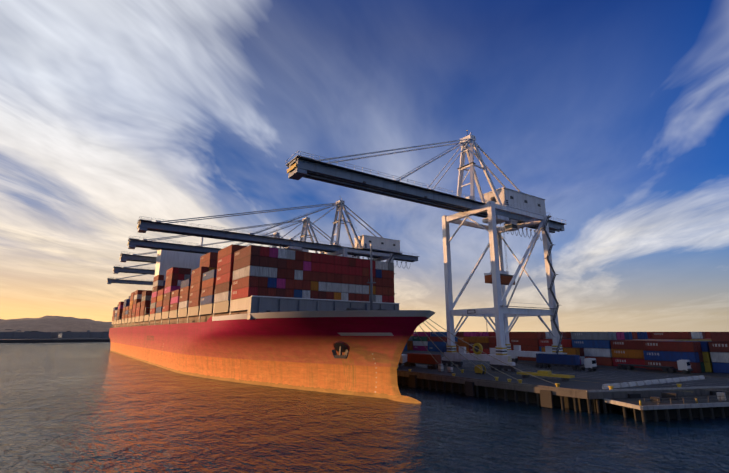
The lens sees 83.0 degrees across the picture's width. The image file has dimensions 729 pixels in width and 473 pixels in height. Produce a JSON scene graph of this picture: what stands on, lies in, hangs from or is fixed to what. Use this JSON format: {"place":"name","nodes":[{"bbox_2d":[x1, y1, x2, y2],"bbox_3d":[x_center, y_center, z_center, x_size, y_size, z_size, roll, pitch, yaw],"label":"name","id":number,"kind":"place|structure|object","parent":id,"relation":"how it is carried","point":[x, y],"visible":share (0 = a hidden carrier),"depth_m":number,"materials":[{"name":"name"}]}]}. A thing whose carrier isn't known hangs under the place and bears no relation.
{"place":"outdoors","nodes":[
{"label":"outdoors","id":0,"kind":"place"},
{"bbox_2d":[0,316,112,331],"bbox_3d":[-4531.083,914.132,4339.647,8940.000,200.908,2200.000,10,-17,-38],"label":"hill","id":1,"kind":"structure","parent":0,"point":[54,324],"depth_m":4366.97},
{"bbox_2d":[6,329,108,332],"bbox_3d":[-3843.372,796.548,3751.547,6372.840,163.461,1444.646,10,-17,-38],"label":"trees","id":2,"kind":"object","parent":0,"point":[40,331],"visible":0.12,"depth_m":3978.69,"materials":[{"name":"green plant"}]},
{"bbox_2d":[0,333,728,472],"bbox_3d":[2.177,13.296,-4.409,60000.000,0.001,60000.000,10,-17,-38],"label":"sea water","id":3,"kind":"structure","parent":0,"point":[83,407],"depth_m":59.72,"materials":[{"name":"blue liquid"}]},
{"bbox_2d":[0,332,109,342],"bbox_3d":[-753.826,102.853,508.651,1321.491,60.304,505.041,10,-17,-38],"label":"shore","id":4,"kind":"structure","parent":3,"relation":"in","point":[29,337],"depth_m":608.35,"materials":[{"name":"grey concrete"}]},
{"bbox_2d":[109,237,434,403],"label":"container ship","id":5,"kind":"object","parent":3,"relation":"on","point":[280,318],"visible":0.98,"depth_m":110.95},
{"bbox_2d":[397,350,728,421],"bbox_3d":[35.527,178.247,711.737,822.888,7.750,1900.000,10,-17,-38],"label":"quay deck","id":6,"kind":"structure","parent":3,"relation":"in","point":[657,402],"depth_m":83.29,"materials":[{"name":"grey concrete"}]},
{"bbox_2d":[107,274,152,284],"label":"crane","id":7,"kind":"object","parent":6,"relation":"on","point":[122,281],"visible":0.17,"depth_m":328.62,"materials":[{"name":"paint"}]},
{"bbox_2d":[113,243,249,274],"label":"crane","id":8,"kind":"object","parent":6,"relation":"on","point":[117,270],"visible":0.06,"depth_m":267.96,"materials":[{"name":"paint"}]},
{"bbox_2d":[120,231,283,262],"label":"crane","id":9,"kind":"object","parent":6,"relation":"on","point":[134,257],"visible":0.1,"depth_m":224.73,"materials":[{"name":"paint"}]},
{"bbox_2d":[127,216,359,257],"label":"crane","id":10,"kind":"object","parent":6,"relation":"on","point":[133,243],"visible":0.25,"depth_m":198.53,"materials":[{"name":"paint"}]},
{"bbox_2d":[137,198,419,294],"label":"crane","id":11,"kind":"object","parent":6,"relation":"on","point":[387,249],"visible":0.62,"depth_m":191.67,"materials":[{"name":"paint"}]},
{"bbox_2d":[399,353,440,368],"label":"yard truck","id":12,"kind":"object","parent":6,"relation":"on","point":[410,359],"visible":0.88,"depth_m":122.38,"materials":[{"name":"red metal"}]},
{"bbox_2d":[286,130,570,371],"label":"crane","id":13,"kind":"object","parent":6,"relation":"on","point":[511,210],"visible":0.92,"depth_m":129.29,"materials":[{"name":"paint"}]},
{"bbox_2d":[438,364,452,372],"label":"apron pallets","id":14,"kind":"object","parent":6,"relation":"on","point":[441,368],"visible":0.71,"depth_m":110.01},
{"bbox_2d":[474,364,485,373],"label":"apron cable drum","id":15,"kind":"object","parent":6,"relation":"on","point":[478,370],"visible":0.9,"depth_m":104.25,"materials":[{"name":"yellow metal"}]},
{"bbox_2d":[415,317,554,383],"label":"mooring lines","id":16,"kind":"object","parent":6,"relation":"on","point":[466,351],"visible":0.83,"depth_m":86.94,"materials":[{"name":"fabric"}]},
{"bbox_2d":[517,370,574,380],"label":"spreader beam","id":17,"kind":"structure","parent":6,"relation":"on","point":[563,377],"depth_m":92.45,"materials":[{"name":"yellow metal"}]},
{"bbox_2d":[402,360,728,391],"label":"quay markings","id":18,"kind":"object","parent":6,"relation":"on","point":[617,377],"visible":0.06,"depth_m":98.60,"materials":[{"name":"yellow paint"}]},
{"bbox_2d":[403,332,728,373],"bbox_3d":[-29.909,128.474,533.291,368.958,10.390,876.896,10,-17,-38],"label":"shipping containers","id":19,"kind":"object","parent":6,"relation":"on","point":[702,352],"visible":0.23,"depth_m":132.18,"materials":[{"name":"metal"}]},
{"bbox_2d":[536,353,597,370],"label":"yard truck","id":20,"kind":"object","parent":6,"relation":"on","point":[574,362],"visible":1,"depth_m":116.87,"materials":[{"name":"blue metal"}]},
{"bbox_2d":[602,375,704,388],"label":"apron barriers","id":21,"kind":"object","parent":6,"relation":"on","point":[648,382],"visible":1,"depth_m":84.08,"materials":[{"name":"grey concrete"}]},
{"bbox_2d":[617,360,692,373],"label":"yard truck","id":22,"kind":"object","parent":6,"relation":"on","point":[684,366],"visible":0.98,"depth_m":107.92,"materials":[{"name":"white metal"}]},
{"bbox_2d":[0,0,728,331],"label":"sky","id":23,"kind":"structure","parent":0,"point":[614,114],"materials":[{"name":"blue"}]}
]}

